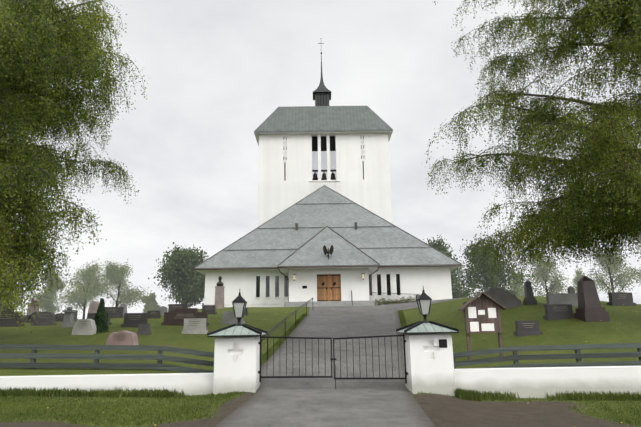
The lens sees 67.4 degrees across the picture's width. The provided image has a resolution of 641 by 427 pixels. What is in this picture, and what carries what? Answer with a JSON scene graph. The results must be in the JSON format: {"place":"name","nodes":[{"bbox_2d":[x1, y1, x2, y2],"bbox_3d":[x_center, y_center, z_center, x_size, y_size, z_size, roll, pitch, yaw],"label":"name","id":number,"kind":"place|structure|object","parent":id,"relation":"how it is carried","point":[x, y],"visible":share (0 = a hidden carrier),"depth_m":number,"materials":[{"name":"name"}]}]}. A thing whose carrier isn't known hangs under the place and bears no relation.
{"place":"outdoors","nodes":[
{"label":"outdoors","id":0,"kind":"place"},
{"bbox_2d":[0,296,640,426],"bbox_3d":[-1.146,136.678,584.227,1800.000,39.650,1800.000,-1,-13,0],"label":"ground","id":1,"kind":"structure","parent":0,"point":[623,325],"depth_m":15.50,"materials":[{"name":"green plant"}]},
{"bbox_2d":[0,311,23,326],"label":"gravestone","id":2,"kind":"object","parent":1,"relation":"on","point":[10,322],"visible":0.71,"depth_m":22.69,"materials":[{"name":"stone"}]},
{"bbox_2d":[0,280,30,308],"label":"tree","id":3,"kind":"object","parent":1,"relation":"on","point":[17,299],"visible":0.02,"depth_m":70.03,"materials":[{"name":"green plant"}]},
{"bbox_2d":[21,315,30,322],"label":"gravestone","id":4,"kind":"object","parent":1,"relation":"on","point":[27,318],"visible":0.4,"depth_m":25.84,"materials":[{"name":"stone"}]},
{"bbox_2d":[26,298,41,314],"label":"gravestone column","id":5,"kind":"structure","parent":1,"relation":"on","point":[32,308],"depth_m":26.20,"materials":[{"name":"pink stone"}]},
{"bbox_2d":[29,311,39,322],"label":"gravestone","id":6,"kind":"object","parent":1,"relation":"on","point":[31,319],"visible":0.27,"depth_m":25.79,"materials":[{"name":"stone"}]},
{"bbox_2d":[31,311,56,325],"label":"gravestone","id":7,"kind":"object","parent":1,"relation":"on","point":[46,318],"visible":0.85,"depth_m":23.04,"materials":[{"name":"grey stone"}]},
{"bbox_2d":[30,265,66,313],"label":"tree","id":8,"kind":"object","parent":1,"relation":"on","point":[48,307],"visible":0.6,"depth_m":80.39,"materials":[{"name":"green plant"}]},
{"bbox_2d":[55,313,63,321],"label":"gravestone","id":9,"kind":"object","parent":1,"relation":"on","point":[59,317],"visible":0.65,"depth_m":26.29,"materials":[{"name":"stone"}]},
{"bbox_2d":[60,306,75,326],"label":"gravestone","id":10,"kind":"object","parent":1,"relation":"on","point":[68,320],"depth_m":22.10,"materials":[{"name":"grey stone"}]},
{"bbox_2d":[0,0,147,332],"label":"birch","id":11,"kind":"object","parent":1,"relation":"on","point":[49,43],"visible":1,"depth_m":16.60,"materials":[{"name":"green plant"}]},
{"bbox_2d":[74,311,77,320],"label":"gravestone","id":12,"kind":"object","parent":1,"relation":"on","point":[75,316],"visible":0.25,"depth_m":26.16,"materials":[{"name":"grey stone"}]},
{"bbox_2d":[48,260,114,318],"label":"tree","id":13,"kind":"object","parent":1,"relation":"on","point":[90,277],"visible":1,"depth_m":78.88,"materials":[{"name":"green plant"}]},
{"bbox_2d":[72,319,96,334],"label":"gravestone","id":14,"kind":"object","parent":1,"relation":"on","point":[84,326],"visible":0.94,"depth_m":19.35,"materials":[{"name":"stone"}]},
{"bbox_2d":[86,301,98,318],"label":"gravestone","id":15,"kind":"object","parent":1,"relation":"on","point":[93,306],"visible":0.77,"depth_m":27.09,"materials":[{"name":"pink stone"}]},
{"bbox_2d":[87,313,111,325],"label":"gravestone","id":16,"kind":"object","parent":1,"relation":"on","point":[91,316],"visible":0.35,"depth_m":22.79,"materials":[{"name":"stone"}]},
{"bbox_2d":[94,298,108,332],"bbox_3d":[-9.257,4.287,20.226,0.744,1.479,0.757,-9,-15,31],"label":"conifer shrub","id":17,"kind":"object","parent":1,"relation":"on","point":[100,317],"visible":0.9,"depth_m":20.12,"materials":[{"name":"green plant"}]},
{"bbox_2d":[105,307,123,317],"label":"gravestone","id":18,"kind":"object","parent":1,"relation":"on","point":[116,312],"visible":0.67,"depth_m":27.48,"materials":[{"name":"stone"}]},
{"bbox_2d":[79,258,151,308],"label":"tree","id":19,"kind":"object","parent":1,"relation":"on","point":[114,273],"visible":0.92,"depth_m":82.81,"materials":[{"name":"green plant"}]},
{"bbox_2d":[106,330,138,344],"bbox_3d":[-6.677,4.350,16.279,0.989,0.754,0.439,-3,-12,4],"label":"gravestone","id":20,"kind":"object","parent":1,"relation":"on","point":[125,337],"visible":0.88,"depth_m":16.12,"materials":[{"name":"pink stone"}]},
{"bbox_2d":[120,303,126,315],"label":"gravestone","id":21,"kind":"object","parent":1,"relation":"on","point":[125,307],"visible":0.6,"depth_m":28.32,"materials":[{"name":"grey stone"}]},
{"bbox_2d":[121,313,147,327],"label":"gravestone","id":22,"kind":"object","parent":1,"relation":"on","point":[134,320],"visible":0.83,"depth_m":22.03,"materials":[{"name":"stone"}]},
{"bbox_2d":[137,324,151,334],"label":"gravestone","id":23,"kind":"object","parent":1,"relation":"on","point":[144,329],"visible":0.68,"depth_m":19.61,"materials":[{"name":"grey stone"}]},
{"bbox_2d":[140,292,160,312],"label":"tree","id":24,"kind":"object","parent":1,"relation":"on","point":[150,302],"visible":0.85,"depth_m":58.76,"materials":[{"name":"green plant"}]},
{"bbox_2d":[148,310,160,318],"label":"gravestone","id":25,"kind":"object","parent":1,"relation":"on","point":[153,314],"visible":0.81,"depth_m":26.35,"materials":[{"name":"stone"}]},
{"bbox_2d":[158,306,167,314],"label":"gravestone","id":26,"kind":"object","parent":1,"relation":"on","point":[163,309],"visible":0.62,"depth_m":28.58,"materials":[{"name":"grey stone"}]},
{"bbox_2d":[168,304,187,311],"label":"gravestone","id":27,"kind":"object","parent":1,"relation":"on","point":[171,307],"visible":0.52,"depth_m":27.82,"materials":[{"name":"stone"}]},
{"bbox_2d":[148,242,208,307],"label":"tree","id":28,"kind":"object","parent":1,"relation":"on","point":[182,275],"visible":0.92,"depth_m":57.79,"materials":[{"name":"green plant"}]},
{"bbox_2d":[161,308,208,325],"bbox_3d":[-6.512,5.141,23.221,2.169,1.104,0.480,0,-14,0],"label":"gravestone","id":29,"kind":"object","parent":1,"relation":"on","point":[177,316],"visible":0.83,"depth_m":23.12,"materials":[{"name":"red stone"}]},
{"bbox_2d":[181,318,207,333],"bbox_3d":[-5.304,4.901,20.307,1.016,0.912,0.424,-2,-13,2],"label":"gravestone","id":30,"kind":"object","parent":1,"relation":"on","point":[195,326],"visible":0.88,"depth_m":20.22,"materials":[{"name":"stone"}]},
{"bbox_2d":[202,305,216,314],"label":"gravestone","id":31,"kind":"object","parent":1,"relation":"on","point":[210,309],"visible":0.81,"depth_m":29.71,"materials":[{"name":"stone"}]},
{"bbox_2d":[214,276,224,308],"bbox_3d":[-7.423,5.891,35.402,0.620,2.590,0.620,-1,-13,0],"label":"bust on pedestal","id":32,"kind":"object","parent":1,"relation":"on","point":[219,295],"visible":1,"depth_m":35.12,"materials":[{"name":"pink stone"}]},
{"bbox_2d":[221,311,244,323],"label":"gravestone","id":33,"kind":"object","parent":1,"relation":"on","point":[228,317],"visible":0.6,"depth_m":24.26,"materials":[{"name":"grey stone"}]},
{"bbox_2d":[262,298,312,359],"bbox_3d":[-1.228,5.333,24.689,0.107,3.145,20.904,-2,-13,4],"label":"handrail","id":34,"kind":"object","parent":1,"relation":"on","point":[268,333],"visible":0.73,"depth_m":20.71,"materials":[{"name":"black metal"}]},
{"bbox_2d":[0,287,640,398],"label":"gate pillars and wall","id":35,"kind":"structure","parent":1,"relation":"on","point":[429,360],"depth_m":11.86,"materials":[{"name":"white paint"}]},
{"bbox_2d":[258,334,407,388],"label":"iron gate","id":36,"kind":"structure","parent":35,"relation":"attached to","point":[331,358],"depth_m":12.25,"materials":[{"name":"black metal"}]},
{"bbox_2d":[0,343,640,372],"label":"wooden fence","id":37,"kind":"object","parent":1,"relation":"on","point":[159,357],"visible":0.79,"depth_m":13.05,"materials":[{"name":"grey wood"}]},
{"bbox_2d":[0,390,640,426],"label":"verge grass","id":38,"kind":"structure","parent":1,"relation":"on","point":[154,405],"depth_m":9.88,"materials":[{"name":"green plant"}]},
{"bbox_2d":[0,386,640,401],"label":"grass","id":39,"kind":"structure","parent":1,"relation":"on","point":[474,395],"depth_m":11.56,"materials":[{"name":"green plant"}]},
{"bbox_2d":[194,43,461,306],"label":"church","id":40,"kind":"structure","parent":1,"relation":"on","point":[326,232],"depth_m":50.82,"materials":[{"name":"white paint"}]},
{"bbox_2d":[261,310,406,365],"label":"drive edge grass","id":41,"kind":"structure","parent":1,"relation":"on","point":[303,315],"depth_m":22.33,"materials":[{"name":"green plant"}]},
{"bbox_2d":[379,298,385,304],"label":"flowering shrub","id":42,"kind":"object","parent":1,"relation":"on","point":[382,303],"visible":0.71,"depth_m":43.09,"materials":[{"name":"green plant"}]},
{"bbox_2d":[385,299,394,304],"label":"flowering shrub","id":43,"kind":"object","parent":1,"relation":"on","point":[388,302],"visible":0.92,"depth_m":42.87,"materials":[{"name":"green plant"}]},
{"bbox_2d":[399,297,406,302],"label":"flowering shrub","id":44,"kind":"object","parent":1,"relation":"on","point":[403,300],"visible":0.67,"depth_m":43.06,"materials":[{"name":"green plant"}]},
{"bbox_2d":[406,296,414,302],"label":"flowering shrub","id":45,"kind":"object","parent":1,"relation":"on","point":[410,299],"visible":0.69,"depth_m":43.01,"materials":[{"name":"plant"}]},
{"bbox_2d":[423,235,483,298],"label":"tree","id":46,"kind":"object","parent":1,"relation":"on","point":[458,290],"visible":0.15,"depth_m":66.86,"materials":[{"name":"green plant"}]},
{"bbox_2d":[458,292,506,359],"bbox_3d":[4.925,3.508,14.475,1.397,2.240,0.360,-1,-13,0],"label":"notice board","id":47,"kind":"object","parent":1,"relation":"on","point":[482,314],"visible":0.96,"depth_m":14.52,"materials":[{"name":"brown wood"}]},
{"bbox_2d":[453,232,534,297],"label":"tree","id":48,"kind":"object","parent":1,"relation":"on","point":[483,280],"visible":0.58,"depth_m":70.82,"materials":[{"name":"green plant"}]},
{"bbox_2d":[484,287,521,307],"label":"shed roof","id":49,"kind":"structure","parent":1,"relation":"on","point":[505,298],"depth_m":24.23,"materials":[{"name":"grey stone"}]},
{"bbox_2d":[506,271,524,295],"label":"tree","id":50,"kind":"object","parent":1,"relation":"on","point":[513,289],"visible":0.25,"depth_m":93.59,"materials":[{"name":"green plant"}]},
{"bbox_2d":[514,321,541,336],"bbox_3d":[7.828,4.466,18.153,0.915,0.818,0.390,0,-12,2],"label":"gravestone","id":51,"kind":"object","parent":1,"relation":"on","point":[527,328],"visible":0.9,"depth_m":18.07,"materials":[{"name":"stone"}]},
{"bbox_2d":[523,280,536,304],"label":"gravestone","id":52,"kind":"object","parent":1,"relation":"on","point":[529,298],"visible":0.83,"depth_m":24.45,"materials":[{"name":"black stone"}]},
{"bbox_2d":[425,0,640,288],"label":"birch","id":53,"kind":"object","parent":1,"relation":"on","point":[606,150],"visible":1,"depth_m":19.42,"materials":[{"name":"green plant"}]},
{"bbox_2d":[516,250,569,295],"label":"tree","id":54,"kind":"object","parent":1,"relation":"on","point":[542,273],"visible":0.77,"depth_m":77.43,"materials":[{"name":"green plant"}]},
{"bbox_2d":[543,304,575,320],"bbox_3d":[10.159,4.320,20.462,1.179,0.882,0.479,-1,-14,0],"label":"gravestone","id":55,"kind":"object","parent":1,"relation":"on","point":[558,311],"visible":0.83,"depth_m":20.36,"materials":[{"name":"stone"}]},
{"bbox_2d":[544,293,577,305],"bbox_3d":[11.962,4.382,23.612,1.737,0.894,0.510,-2,-13,2],"label":"gravestone","id":56,"kind":"object","parent":1,"relation":"on","point":[565,298],"visible":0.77,"depth_m":23.52,"materials":[{"name":"grey stone"}]},
{"bbox_2d":[568,286,574,292],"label":"gravestone","id":57,"kind":"object","parent":1,"relation":"on","point":[570,289],"visible":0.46,"depth_m":27.20,"materials":[{"name":"stone"}]},
{"bbox_2d":[565,270,598,292],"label":"tree","id":58,"kind":"object","parent":1,"relation":"on","point":[578,277],"visible":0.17,"depth_m":99.50,"materials":[{"name":"green plant"}]},
{"bbox_2d":[573,276,609,321],"bbox_3d":[11.168,3.644,20.026,0.957,2.105,0.957,-3,-13,2],"label":"gravestone","id":59,"kind":"object","parent":1,"relation":"on","point":[590,308],"visible":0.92,"depth_m":19.76,"materials":[{"name":"red stone"}]},
{"bbox_2d":[581,246,640,297],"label":"tree","id":60,"kind":"object","parent":1,"relation":"on","point":[599,281],"visible":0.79,"depth_m":74.34,"materials":[{"name":"green plant"}]},
{"bbox_2d":[607,292,635,305],"bbox_3d":[14.745,4.341,23.582,1.153,0.918,0.470,1,-12,0],"label":"gravestone","id":61,"kind":"object","parent":1,"relation":"on","point":[620,298],"visible":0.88,"depth_m":23.48,"materials":[{"name":"stone"}]},
{"bbox_2d":[0,0,640,318],"label":"sky","id":62,"kind":"structure","parent":0,"point":[214,71],"materials":[{"name":"white"}]},
{"bbox_2d":[215,311,434,426],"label":"driveway","id":63,"kind":"structure","parent":0,"point":[297,402],"depth_m":12.74,"materials":[{"name":"grey asphalt"}]},
{"bbox_2d":[309,297,471,313],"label":"forecourt","id":64,"kind":"structure","parent":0,"point":[353,309],"depth_m":33.84,"materials":[{"name":"concrete"}]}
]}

